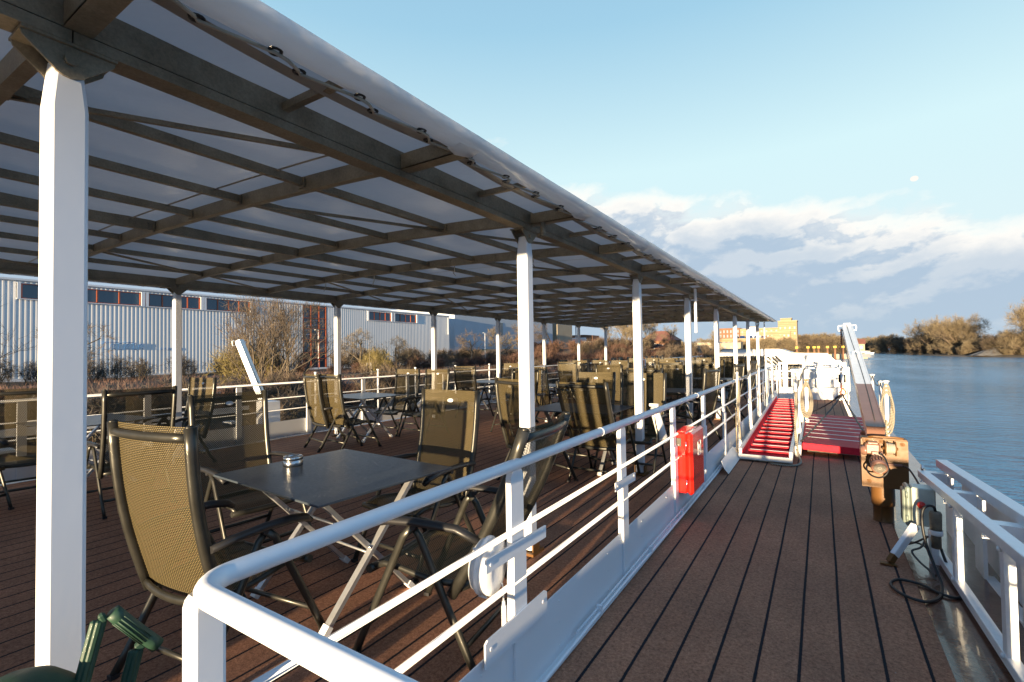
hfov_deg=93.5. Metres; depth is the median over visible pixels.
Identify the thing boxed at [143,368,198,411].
bare shrub
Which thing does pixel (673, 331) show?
bare tree
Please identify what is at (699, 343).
building
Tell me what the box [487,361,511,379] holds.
bare shrub
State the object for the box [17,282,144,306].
window
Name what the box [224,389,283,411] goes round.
bare shrub
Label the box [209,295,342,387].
bare tree
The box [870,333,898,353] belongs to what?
bare tree
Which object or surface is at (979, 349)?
bare tree
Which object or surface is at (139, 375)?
bare shrub
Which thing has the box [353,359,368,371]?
bare shrub
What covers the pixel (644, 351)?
bare shrub
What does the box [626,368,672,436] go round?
folding armchair
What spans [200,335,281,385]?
bare shrub
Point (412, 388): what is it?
folding armchair
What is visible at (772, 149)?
sky
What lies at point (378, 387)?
stanchion
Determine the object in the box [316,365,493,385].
guard rope
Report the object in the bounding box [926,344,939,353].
bare tree
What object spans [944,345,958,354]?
bare tree
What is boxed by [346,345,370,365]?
bare shrub
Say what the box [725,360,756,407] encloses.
folding armchair
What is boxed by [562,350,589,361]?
bare shrub
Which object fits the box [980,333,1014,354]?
bare tree
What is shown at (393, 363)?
bare shrub
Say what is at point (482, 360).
bare shrub
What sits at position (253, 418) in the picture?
bare shrub
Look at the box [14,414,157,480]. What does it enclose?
folding table
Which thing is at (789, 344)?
bare tree
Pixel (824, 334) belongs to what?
bare tree
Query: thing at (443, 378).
folding armchair
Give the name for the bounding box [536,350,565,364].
bare shrub
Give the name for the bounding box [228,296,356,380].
bare tree
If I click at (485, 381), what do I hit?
folding table
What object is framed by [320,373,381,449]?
folding armchair
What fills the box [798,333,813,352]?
bare tree
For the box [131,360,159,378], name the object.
bare shrub
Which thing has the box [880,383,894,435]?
rope coil
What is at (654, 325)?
bare tree
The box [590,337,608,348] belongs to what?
bare shrub
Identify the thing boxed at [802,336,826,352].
bare tree
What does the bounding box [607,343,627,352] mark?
bare shrub
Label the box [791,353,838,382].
bow bulwark
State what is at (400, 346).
bare tree
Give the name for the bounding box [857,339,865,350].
harbour house
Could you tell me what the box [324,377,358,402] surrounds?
bare shrub
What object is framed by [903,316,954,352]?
bare tree
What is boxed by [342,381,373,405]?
bare shrub
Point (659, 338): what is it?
brick house
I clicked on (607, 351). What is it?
bare shrub
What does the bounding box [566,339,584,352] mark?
bare shrub
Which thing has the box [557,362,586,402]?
folding armchair
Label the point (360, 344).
bare tree
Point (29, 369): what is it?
bare shrub
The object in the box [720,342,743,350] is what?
building
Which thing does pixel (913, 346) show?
bare tree
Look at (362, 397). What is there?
folding table
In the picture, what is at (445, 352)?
bare shrub
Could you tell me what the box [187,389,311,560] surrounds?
folding armchair
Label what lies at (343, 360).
bare shrub
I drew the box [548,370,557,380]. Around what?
bare shrub
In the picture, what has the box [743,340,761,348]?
bare tree
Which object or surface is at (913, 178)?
moon
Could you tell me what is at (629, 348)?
bare shrub
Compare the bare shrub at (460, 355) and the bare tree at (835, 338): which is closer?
the bare shrub at (460, 355)
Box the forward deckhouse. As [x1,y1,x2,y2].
[652,349,795,380]
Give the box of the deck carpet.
[0,380,955,681]
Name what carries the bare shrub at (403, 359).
on the river bank at (484, 353)
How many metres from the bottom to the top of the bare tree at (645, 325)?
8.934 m
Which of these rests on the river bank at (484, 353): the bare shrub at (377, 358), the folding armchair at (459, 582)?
the bare shrub at (377, 358)
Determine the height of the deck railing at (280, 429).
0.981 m
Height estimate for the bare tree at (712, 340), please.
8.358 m
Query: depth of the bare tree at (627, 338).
85.74 m
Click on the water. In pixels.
(966, 414)
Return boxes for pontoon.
[845,354,870,356]
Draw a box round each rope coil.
[800,381,812,417]
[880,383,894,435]
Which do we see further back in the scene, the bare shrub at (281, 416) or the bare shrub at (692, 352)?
the bare shrub at (692, 352)
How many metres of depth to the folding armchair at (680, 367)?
9.40 m
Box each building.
[692,342,721,349]
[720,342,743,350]
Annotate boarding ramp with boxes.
[798,414,863,455]
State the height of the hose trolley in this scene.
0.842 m
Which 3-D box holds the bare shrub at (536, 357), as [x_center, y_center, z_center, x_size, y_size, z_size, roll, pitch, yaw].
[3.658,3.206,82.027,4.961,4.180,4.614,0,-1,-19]
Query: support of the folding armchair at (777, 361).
on the deck carpet
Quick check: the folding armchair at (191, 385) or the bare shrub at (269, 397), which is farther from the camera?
the bare shrub at (269, 397)
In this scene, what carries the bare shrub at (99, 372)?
on the river bank at (484, 353)
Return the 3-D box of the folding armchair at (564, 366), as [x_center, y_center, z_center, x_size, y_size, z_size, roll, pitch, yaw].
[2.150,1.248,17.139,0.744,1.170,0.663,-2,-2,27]
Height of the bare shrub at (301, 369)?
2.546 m
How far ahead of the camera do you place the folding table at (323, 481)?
2.82 m
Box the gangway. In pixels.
[735,352,805,466]
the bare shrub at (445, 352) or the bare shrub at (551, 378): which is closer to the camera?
the bare shrub at (551, 378)
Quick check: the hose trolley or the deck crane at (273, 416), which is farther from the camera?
the deck crane at (273, 416)
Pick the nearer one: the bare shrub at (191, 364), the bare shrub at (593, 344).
the bare shrub at (191, 364)
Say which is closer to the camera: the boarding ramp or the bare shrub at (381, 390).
the boarding ramp
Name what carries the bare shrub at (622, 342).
on the river bank at (484, 353)
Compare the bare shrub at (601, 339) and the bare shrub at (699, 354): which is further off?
the bare shrub at (699, 354)
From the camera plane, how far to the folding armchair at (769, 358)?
17.67 m
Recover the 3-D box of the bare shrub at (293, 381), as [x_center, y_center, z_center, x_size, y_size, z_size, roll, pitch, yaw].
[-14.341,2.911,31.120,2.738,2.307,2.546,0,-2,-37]
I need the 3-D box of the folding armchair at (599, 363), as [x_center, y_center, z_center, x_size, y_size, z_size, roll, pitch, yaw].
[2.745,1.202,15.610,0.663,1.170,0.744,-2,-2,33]
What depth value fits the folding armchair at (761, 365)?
20.45 m
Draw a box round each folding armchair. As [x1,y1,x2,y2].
[0,388,37,492]
[0,437,13,509]
[86,385,177,518]
[107,419,324,681]
[140,377,216,473]
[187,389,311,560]
[303,373,362,451]
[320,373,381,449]
[351,388,479,584]
[352,412,570,670]
[370,369,419,436]
[398,369,449,439]
[454,366,493,415]
[488,363,518,406]
[490,368,538,435]
[494,377,577,480]
[534,367,573,420]
[554,371,616,468]
[555,381,640,488]
[557,362,581,388]
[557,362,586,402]
[560,360,567,380]
[563,360,587,394]
[583,359,590,380]
[583,360,608,396]
[595,364,633,416]
[603,372,666,478]
[606,360,628,393]
[623,358,633,378]
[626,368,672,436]
[646,358,660,385]
[652,359,675,385]
[652,365,692,426]
[654,361,684,402]
[658,362,685,410]
[666,367,721,444]
[677,358,694,386]
[692,363,726,413]
[694,358,711,387]
[699,360,724,405]
[705,363,744,421]
[714,358,734,393]
[724,356,746,384]
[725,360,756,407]
[738,356,755,387]
[760,356,764,376]
[762,357,798,382]
[767,356,801,381]
[772,356,800,379]
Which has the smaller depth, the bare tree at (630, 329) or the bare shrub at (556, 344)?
the bare tree at (630, 329)
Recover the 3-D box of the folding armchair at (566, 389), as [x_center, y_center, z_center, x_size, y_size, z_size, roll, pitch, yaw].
[0.976,1.000,5.421,0.663,1.135,0.957,-2,-2,34]
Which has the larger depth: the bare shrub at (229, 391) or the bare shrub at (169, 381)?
the bare shrub at (229, 391)
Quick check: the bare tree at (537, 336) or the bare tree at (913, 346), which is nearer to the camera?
the bare tree at (537, 336)
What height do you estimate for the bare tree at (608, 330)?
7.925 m
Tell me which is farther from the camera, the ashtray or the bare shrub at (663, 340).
the bare shrub at (663, 340)
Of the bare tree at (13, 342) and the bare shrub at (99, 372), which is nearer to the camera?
the bare tree at (13, 342)
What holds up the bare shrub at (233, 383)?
on the river bank at (484, 353)
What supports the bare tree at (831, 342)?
on the bank at (960, 355)
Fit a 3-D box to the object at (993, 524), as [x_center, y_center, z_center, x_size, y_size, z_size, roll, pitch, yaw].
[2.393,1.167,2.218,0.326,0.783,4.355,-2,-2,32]
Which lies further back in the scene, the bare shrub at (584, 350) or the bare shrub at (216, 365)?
the bare shrub at (584, 350)
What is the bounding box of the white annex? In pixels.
[552,324,571,347]
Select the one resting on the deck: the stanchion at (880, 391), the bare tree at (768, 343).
the stanchion at (880, 391)
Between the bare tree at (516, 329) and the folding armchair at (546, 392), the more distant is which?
the bare tree at (516, 329)
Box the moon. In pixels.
[910,176,918,180]
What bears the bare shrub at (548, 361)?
on the river bank at (484, 353)
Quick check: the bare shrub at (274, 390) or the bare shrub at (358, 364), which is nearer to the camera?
the bare shrub at (274, 390)
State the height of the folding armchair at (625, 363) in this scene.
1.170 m
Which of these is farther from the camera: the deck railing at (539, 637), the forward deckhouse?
the forward deckhouse
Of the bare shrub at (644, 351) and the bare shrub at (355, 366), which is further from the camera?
the bare shrub at (644, 351)
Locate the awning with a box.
[0,0,776,672]
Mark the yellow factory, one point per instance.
(787, 328)
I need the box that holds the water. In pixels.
[834,353,1023,505]
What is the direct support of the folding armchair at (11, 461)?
on the deck carpet
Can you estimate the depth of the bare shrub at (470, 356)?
79.92 m
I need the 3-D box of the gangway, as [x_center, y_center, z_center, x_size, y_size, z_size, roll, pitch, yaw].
[4.731,0.901,8.490,0.778,1.368,5.785,-2,-2,33]
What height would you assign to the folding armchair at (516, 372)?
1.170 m
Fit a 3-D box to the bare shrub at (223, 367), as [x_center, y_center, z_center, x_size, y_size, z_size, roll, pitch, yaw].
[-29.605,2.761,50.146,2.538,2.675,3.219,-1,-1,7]
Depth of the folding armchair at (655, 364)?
12.86 m
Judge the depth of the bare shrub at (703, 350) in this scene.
124.30 m
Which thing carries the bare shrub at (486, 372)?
on the river bank at (484, 353)
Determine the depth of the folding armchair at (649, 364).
18.94 m
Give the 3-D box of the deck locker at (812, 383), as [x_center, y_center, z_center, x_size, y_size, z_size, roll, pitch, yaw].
[8.905,1.262,14.706,0.650,0.824,0.740,-2,-2,33]
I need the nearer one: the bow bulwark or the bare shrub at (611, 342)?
the bow bulwark
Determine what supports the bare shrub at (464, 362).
on the river bank at (484, 353)
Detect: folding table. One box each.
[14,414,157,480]
[213,449,451,636]
[327,392,405,442]
[473,380,514,412]
[535,403,633,475]
[543,384,585,421]
[633,388,701,430]
[694,377,731,407]
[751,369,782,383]
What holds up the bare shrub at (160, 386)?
on the river bank at (484, 353)
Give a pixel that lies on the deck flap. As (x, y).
(730, 460)
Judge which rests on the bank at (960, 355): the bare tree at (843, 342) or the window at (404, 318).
the bare tree at (843, 342)
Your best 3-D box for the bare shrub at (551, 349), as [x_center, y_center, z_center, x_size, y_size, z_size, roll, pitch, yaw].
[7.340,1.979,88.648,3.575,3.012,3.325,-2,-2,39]
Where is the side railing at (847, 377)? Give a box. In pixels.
[814,360,849,399]
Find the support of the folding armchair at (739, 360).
on the deck carpet
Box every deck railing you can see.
[0,356,696,481]
[182,364,778,681]
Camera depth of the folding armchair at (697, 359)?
17.47 m
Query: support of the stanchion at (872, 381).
on the deck
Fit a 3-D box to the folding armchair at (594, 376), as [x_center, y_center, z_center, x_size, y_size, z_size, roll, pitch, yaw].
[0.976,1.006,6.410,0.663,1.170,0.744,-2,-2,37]
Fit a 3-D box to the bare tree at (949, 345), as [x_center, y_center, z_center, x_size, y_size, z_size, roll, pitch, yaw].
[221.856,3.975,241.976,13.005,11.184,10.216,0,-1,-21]
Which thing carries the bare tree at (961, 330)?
on the bank at (960, 355)
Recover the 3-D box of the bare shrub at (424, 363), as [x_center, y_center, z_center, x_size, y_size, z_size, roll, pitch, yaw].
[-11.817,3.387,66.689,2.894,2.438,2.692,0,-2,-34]
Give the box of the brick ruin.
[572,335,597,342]
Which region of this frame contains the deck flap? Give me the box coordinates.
[721,446,739,473]
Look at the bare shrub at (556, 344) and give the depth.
91.61 m
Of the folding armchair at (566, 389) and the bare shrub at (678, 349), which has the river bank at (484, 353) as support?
the bare shrub at (678, 349)
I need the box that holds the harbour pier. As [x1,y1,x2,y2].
[829,354,867,358]
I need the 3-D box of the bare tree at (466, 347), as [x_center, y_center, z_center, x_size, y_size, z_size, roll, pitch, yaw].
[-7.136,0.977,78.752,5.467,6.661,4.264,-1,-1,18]
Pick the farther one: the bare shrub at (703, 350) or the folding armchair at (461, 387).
the bare shrub at (703, 350)
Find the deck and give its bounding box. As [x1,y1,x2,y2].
[0,382,1023,663]
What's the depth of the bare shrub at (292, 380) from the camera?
23.02 m
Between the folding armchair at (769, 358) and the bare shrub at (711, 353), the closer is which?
the folding armchair at (769, 358)
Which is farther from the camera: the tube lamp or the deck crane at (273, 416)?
the deck crane at (273, 416)
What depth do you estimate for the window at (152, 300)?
52.86 m
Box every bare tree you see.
[0,296,37,357]
[35,322,121,375]
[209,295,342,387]
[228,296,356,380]
[341,325,385,369]
[379,336,416,370]
[454,326,486,357]
[485,326,517,356]
[511,323,537,335]
[534,323,550,344]
[601,326,619,337]
[613,325,644,350]
[623,325,657,349]
[631,324,652,347]
[642,323,659,337]
[657,324,677,343]
[695,337,711,341]
[701,329,721,350]
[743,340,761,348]
[754,336,780,348]
[777,336,800,351]
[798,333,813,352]
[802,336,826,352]
[809,332,830,339]
[817,337,834,353]
[826,335,845,352]
[831,339,844,350]
[834,336,846,353]
[861,337,873,349]
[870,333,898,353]
[884,335,909,353]
[899,345,906,352]
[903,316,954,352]
[903,336,923,354]
[918,346,928,354]
[920,312,991,353]
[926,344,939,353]
[939,339,961,354]
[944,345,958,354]
[956,337,986,354]
[959,343,977,354]
[971,346,984,353]
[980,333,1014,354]
[994,329,1023,354]
[995,298,1023,350]
[1002,343,1022,354]
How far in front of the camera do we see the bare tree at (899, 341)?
334.24 m
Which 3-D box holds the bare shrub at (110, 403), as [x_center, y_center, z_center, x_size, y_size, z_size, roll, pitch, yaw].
[-13.993,2.628,16.416,2.978,2.475,2.348,-2,-2,33]
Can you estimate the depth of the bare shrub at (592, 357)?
70.15 m
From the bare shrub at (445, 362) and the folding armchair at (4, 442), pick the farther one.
the bare shrub at (445, 362)
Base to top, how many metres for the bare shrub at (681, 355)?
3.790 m
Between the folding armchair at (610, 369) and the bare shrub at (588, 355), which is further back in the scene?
the bare shrub at (588, 355)
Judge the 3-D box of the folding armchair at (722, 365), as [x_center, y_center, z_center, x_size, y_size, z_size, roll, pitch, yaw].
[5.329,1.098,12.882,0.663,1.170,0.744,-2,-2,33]
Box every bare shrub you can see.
[0,354,20,383]
[0,386,37,444]
[0,403,35,455]
[1,359,37,385]
[10,382,142,445]
[15,361,37,384]
[34,379,137,436]
[87,355,115,380]
[87,362,114,381]
[87,383,133,434]
[93,387,141,408]
[101,353,134,379]
[113,355,163,381]
[127,381,185,424]
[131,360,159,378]
[137,394,185,431]
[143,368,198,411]
[152,381,168,396]
[164,354,197,375]
[170,381,218,409]
[171,359,204,377]
[193,367,280,415]
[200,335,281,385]
[204,357,231,374]
[214,356,234,373]
[217,405,287,426]
[218,381,247,396]
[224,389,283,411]
[233,365,303,411]
[248,395,295,423]
[260,366,313,406]
[270,386,312,419]
[279,372,303,389]
[289,351,313,367]
[293,360,315,373]
[293,379,330,415]
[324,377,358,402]
[326,365,343,374]
[328,350,352,370]
[329,381,366,409]
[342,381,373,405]
[345,374,405,409]
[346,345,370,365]
[347,357,398,392]
[349,363,361,372]
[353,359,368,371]
[356,346,393,374]
[374,361,423,393]
[385,358,399,370]
[393,355,409,367]
[402,354,421,367]
[405,347,429,366]
[411,361,421,368]
[418,358,431,368]
[426,350,446,358]
[428,356,447,368]
[429,366,454,388]
[437,356,449,367]
[439,348,453,359]
[442,347,454,363]
[445,354,455,365]
[446,365,464,388]
[452,349,470,364]
[453,358,467,366]
[457,349,478,361]
[463,368,492,390]
[467,359,476,365]
[470,356,488,365]
[477,367,494,379]
[485,355,495,365]
[487,349,495,359]
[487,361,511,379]
[488,366,506,378]
[501,351,518,362]
[534,344,549,354]
[534,351,542,362]
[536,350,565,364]
[539,356,554,366]
[546,345,558,354]
[546,355,561,364]
[548,339,566,351]
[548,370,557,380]
[548,373,558,383]
[558,351,586,360]
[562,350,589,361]
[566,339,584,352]
[576,338,600,353]
[580,343,591,354]
[582,352,598,364]
[588,351,612,367]
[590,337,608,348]
[591,352,613,363]
[594,346,617,356]
[595,336,610,349]
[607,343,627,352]
[608,336,617,349]
[609,351,629,359]
[613,338,632,346]
[613,343,632,350]
[613,347,628,354]
[614,350,632,364]
[629,346,649,358]
[644,338,655,349]
[644,349,659,360]
[653,349,671,357]
[659,338,674,345]
[663,348,676,357]
[665,342,676,350]
[665,346,681,356]
[675,348,698,357]
[676,349,684,359]
[692,351,704,357]
[700,347,712,357]
[703,349,714,357]
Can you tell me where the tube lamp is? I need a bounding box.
[649,403,667,450]
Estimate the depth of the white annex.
144.03 m
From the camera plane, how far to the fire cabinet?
4.21 m
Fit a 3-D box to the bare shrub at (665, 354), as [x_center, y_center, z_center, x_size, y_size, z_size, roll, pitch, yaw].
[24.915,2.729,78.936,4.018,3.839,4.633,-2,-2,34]
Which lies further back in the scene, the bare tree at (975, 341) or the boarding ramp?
the bare tree at (975, 341)
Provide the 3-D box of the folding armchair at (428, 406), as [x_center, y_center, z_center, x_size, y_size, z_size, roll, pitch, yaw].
[-0.665,0.960,3.517,0.663,1.170,0.744,-2,-2,35]
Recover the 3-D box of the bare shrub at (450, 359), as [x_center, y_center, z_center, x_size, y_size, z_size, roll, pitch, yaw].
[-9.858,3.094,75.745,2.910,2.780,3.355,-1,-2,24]
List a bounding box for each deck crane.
[232,339,279,423]
[800,323,919,522]
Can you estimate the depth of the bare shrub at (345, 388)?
22.89 m
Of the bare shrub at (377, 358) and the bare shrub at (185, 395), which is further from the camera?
the bare shrub at (377, 358)
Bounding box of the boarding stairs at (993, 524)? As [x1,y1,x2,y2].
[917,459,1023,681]
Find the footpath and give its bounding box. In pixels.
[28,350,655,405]
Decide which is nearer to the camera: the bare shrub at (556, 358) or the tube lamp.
the tube lamp
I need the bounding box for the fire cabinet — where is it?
[676,425,703,494]
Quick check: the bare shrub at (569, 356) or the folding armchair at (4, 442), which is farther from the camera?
the bare shrub at (569, 356)
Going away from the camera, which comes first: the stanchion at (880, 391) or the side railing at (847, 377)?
the stanchion at (880, 391)
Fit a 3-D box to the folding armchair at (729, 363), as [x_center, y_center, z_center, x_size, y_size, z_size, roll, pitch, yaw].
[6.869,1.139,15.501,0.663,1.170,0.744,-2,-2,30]
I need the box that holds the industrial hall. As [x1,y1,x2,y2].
[0,277,449,381]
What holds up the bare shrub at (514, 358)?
on the river bank at (484, 353)
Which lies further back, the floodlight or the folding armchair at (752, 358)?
the folding armchair at (752, 358)
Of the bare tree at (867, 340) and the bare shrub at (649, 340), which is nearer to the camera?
the bare shrub at (649, 340)
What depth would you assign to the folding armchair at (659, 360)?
16.31 m
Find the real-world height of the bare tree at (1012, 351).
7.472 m
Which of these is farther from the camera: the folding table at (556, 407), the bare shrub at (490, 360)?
the bare shrub at (490, 360)
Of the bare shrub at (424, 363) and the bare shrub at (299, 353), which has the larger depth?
the bare shrub at (424, 363)
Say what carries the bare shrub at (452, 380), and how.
on the river bank at (484, 353)
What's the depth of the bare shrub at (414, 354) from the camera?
69.34 m
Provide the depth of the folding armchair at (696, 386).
10.46 m
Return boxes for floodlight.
[468,535,506,626]
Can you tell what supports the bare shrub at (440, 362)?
on the river bank at (484, 353)
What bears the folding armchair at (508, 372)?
on the deck carpet
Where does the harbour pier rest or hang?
on the water
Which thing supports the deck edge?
on the deck
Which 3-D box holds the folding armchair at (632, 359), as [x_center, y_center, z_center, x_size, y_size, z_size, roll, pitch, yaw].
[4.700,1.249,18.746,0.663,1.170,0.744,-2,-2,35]
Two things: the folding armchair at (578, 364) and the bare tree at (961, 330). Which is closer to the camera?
the folding armchair at (578, 364)
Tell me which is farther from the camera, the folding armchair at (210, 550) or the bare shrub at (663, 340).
the bare shrub at (663, 340)
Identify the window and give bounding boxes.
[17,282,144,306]
[146,293,203,309]
[204,297,251,312]
[368,311,392,321]
[394,313,417,322]
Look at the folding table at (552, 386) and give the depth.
10.17 m
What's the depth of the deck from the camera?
3.23 m
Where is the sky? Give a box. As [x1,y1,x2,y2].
[0,0,1023,342]
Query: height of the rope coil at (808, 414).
0.641 m
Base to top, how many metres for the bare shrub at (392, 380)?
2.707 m
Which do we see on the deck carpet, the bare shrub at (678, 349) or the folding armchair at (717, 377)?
the folding armchair at (717, 377)
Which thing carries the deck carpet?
on the deck
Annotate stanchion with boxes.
[377,369,378,407]
[804,373,808,421]
[869,374,874,388]
[877,381,881,406]
[882,380,889,435]
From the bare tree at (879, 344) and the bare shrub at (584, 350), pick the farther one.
the bare tree at (879, 344)
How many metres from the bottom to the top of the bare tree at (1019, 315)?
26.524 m
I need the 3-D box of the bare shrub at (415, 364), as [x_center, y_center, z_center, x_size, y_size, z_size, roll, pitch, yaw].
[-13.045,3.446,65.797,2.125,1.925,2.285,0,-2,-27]
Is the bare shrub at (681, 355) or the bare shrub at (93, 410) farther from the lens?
the bare shrub at (681, 355)
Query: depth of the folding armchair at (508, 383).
5.40 m
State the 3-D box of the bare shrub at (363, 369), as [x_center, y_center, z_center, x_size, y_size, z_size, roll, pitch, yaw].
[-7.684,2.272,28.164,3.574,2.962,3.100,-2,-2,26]
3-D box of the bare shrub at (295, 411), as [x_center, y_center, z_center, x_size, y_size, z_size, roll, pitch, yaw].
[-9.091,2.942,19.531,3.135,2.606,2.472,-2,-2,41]
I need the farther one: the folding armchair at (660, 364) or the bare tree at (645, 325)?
the bare tree at (645, 325)
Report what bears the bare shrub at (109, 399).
on the river bank at (484, 353)
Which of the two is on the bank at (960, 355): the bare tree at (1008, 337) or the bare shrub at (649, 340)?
the bare tree at (1008, 337)
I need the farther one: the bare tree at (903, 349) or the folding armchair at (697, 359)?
the bare tree at (903, 349)
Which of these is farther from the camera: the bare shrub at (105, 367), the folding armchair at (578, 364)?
the bare shrub at (105, 367)
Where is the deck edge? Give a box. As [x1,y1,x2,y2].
[842,396,1014,681]
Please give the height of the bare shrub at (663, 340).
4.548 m
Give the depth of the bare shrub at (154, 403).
16.30 m
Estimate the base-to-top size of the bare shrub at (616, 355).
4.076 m
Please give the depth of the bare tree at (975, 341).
223.44 m
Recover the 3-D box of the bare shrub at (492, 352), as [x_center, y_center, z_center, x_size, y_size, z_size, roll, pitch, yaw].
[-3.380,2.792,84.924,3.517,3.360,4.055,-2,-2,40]
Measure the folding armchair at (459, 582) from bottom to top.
1.135 m
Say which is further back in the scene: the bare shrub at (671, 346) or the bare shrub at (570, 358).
the bare shrub at (671, 346)
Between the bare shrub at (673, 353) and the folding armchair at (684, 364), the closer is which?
the folding armchair at (684, 364)
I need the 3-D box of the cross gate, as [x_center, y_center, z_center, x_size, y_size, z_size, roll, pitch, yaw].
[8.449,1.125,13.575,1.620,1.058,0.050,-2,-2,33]
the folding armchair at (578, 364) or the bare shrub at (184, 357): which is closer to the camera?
the folding armchair at (578, 364)
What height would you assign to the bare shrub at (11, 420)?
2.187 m
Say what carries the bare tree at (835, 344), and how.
on the bank at (960, 355)
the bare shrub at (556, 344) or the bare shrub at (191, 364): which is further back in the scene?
the bare shrub at (556, 344)
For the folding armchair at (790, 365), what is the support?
on the deck carpet
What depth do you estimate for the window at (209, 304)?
57.38 m
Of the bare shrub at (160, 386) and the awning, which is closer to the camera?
the awning
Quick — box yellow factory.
[719,318,798,351]
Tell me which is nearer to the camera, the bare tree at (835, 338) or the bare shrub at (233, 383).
the bare shrub at (233, 383)
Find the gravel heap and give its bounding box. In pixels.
[968,347,1004,355]
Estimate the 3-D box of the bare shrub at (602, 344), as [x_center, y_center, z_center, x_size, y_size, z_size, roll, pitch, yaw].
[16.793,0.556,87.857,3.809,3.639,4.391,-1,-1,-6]
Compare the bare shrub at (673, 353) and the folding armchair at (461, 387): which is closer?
the folding armchair at (461, 387)
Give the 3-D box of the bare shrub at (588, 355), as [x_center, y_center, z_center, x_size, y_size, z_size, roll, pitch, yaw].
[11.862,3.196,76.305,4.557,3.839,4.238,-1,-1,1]
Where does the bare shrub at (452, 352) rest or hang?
on the river bank at (484, 353)
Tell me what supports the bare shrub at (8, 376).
on the river bank at (484, 353)
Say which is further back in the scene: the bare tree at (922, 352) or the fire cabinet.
the bare tree at (922, 352)
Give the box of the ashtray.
[283,454,302,467]
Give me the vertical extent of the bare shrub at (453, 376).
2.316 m
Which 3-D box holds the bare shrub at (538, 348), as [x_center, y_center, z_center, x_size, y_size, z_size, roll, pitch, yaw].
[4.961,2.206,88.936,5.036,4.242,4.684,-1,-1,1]
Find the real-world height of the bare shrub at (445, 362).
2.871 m
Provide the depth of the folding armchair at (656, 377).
6.13 m
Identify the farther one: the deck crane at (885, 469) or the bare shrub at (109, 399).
the bare shrub at (109, 399)
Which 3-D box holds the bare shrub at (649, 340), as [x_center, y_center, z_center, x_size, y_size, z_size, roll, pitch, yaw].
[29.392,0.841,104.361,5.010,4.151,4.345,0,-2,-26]
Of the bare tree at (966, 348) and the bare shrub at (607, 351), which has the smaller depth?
the bare shrub at (607, 351)
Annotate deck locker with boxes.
[790,368,815,387]
[819,368,843,387]
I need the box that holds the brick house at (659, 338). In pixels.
[646,331,682,348]
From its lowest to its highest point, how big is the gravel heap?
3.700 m
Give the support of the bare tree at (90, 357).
on the river bank at (484, 353)
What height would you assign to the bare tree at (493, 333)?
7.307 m
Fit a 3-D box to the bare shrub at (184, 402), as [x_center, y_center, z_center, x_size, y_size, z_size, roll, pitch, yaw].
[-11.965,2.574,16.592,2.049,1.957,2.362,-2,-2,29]
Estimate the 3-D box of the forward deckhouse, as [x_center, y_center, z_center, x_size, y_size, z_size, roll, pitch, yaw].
[10.719,1.147,24.682,6.524,1.483,3.255,-2,-2,33]
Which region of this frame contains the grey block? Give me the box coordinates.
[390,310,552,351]
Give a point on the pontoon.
(866, 355)
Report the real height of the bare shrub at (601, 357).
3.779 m
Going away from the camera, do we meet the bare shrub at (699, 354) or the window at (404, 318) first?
the window at (404, 318)
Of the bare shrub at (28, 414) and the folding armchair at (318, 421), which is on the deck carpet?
the folding armchair at (318, 421)
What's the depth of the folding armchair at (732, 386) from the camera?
9.72 m
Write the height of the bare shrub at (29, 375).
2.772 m
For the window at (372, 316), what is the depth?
78.19 m
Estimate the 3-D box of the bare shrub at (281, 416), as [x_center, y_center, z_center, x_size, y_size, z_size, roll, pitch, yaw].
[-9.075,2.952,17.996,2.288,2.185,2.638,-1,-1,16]
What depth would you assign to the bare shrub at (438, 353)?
81.51 m
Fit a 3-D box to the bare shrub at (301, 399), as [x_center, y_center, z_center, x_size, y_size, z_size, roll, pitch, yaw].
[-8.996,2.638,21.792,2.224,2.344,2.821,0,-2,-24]
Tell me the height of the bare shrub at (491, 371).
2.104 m
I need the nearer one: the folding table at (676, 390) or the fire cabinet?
the fire cabinet
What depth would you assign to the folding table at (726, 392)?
11.63 m
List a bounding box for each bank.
[0,349,805,457]
[870,351,1023,357]
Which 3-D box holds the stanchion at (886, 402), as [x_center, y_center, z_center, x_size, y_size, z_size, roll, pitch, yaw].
[5.312,1.071,6.818,0.083,1.032,0.083,-2,-2,33]
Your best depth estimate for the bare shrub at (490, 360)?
77.53 m
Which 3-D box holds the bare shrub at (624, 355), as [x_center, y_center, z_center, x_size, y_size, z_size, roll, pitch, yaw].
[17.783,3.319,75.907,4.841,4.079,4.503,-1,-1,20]
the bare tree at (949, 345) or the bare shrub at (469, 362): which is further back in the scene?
the bare tree at (949, 345)
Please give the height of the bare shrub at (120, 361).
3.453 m
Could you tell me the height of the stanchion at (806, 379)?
1.020 m
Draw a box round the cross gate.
[778,362,846,400]
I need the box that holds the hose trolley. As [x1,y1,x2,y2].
[0,605,163,681]
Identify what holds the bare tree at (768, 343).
on the river bank at (484, 353)

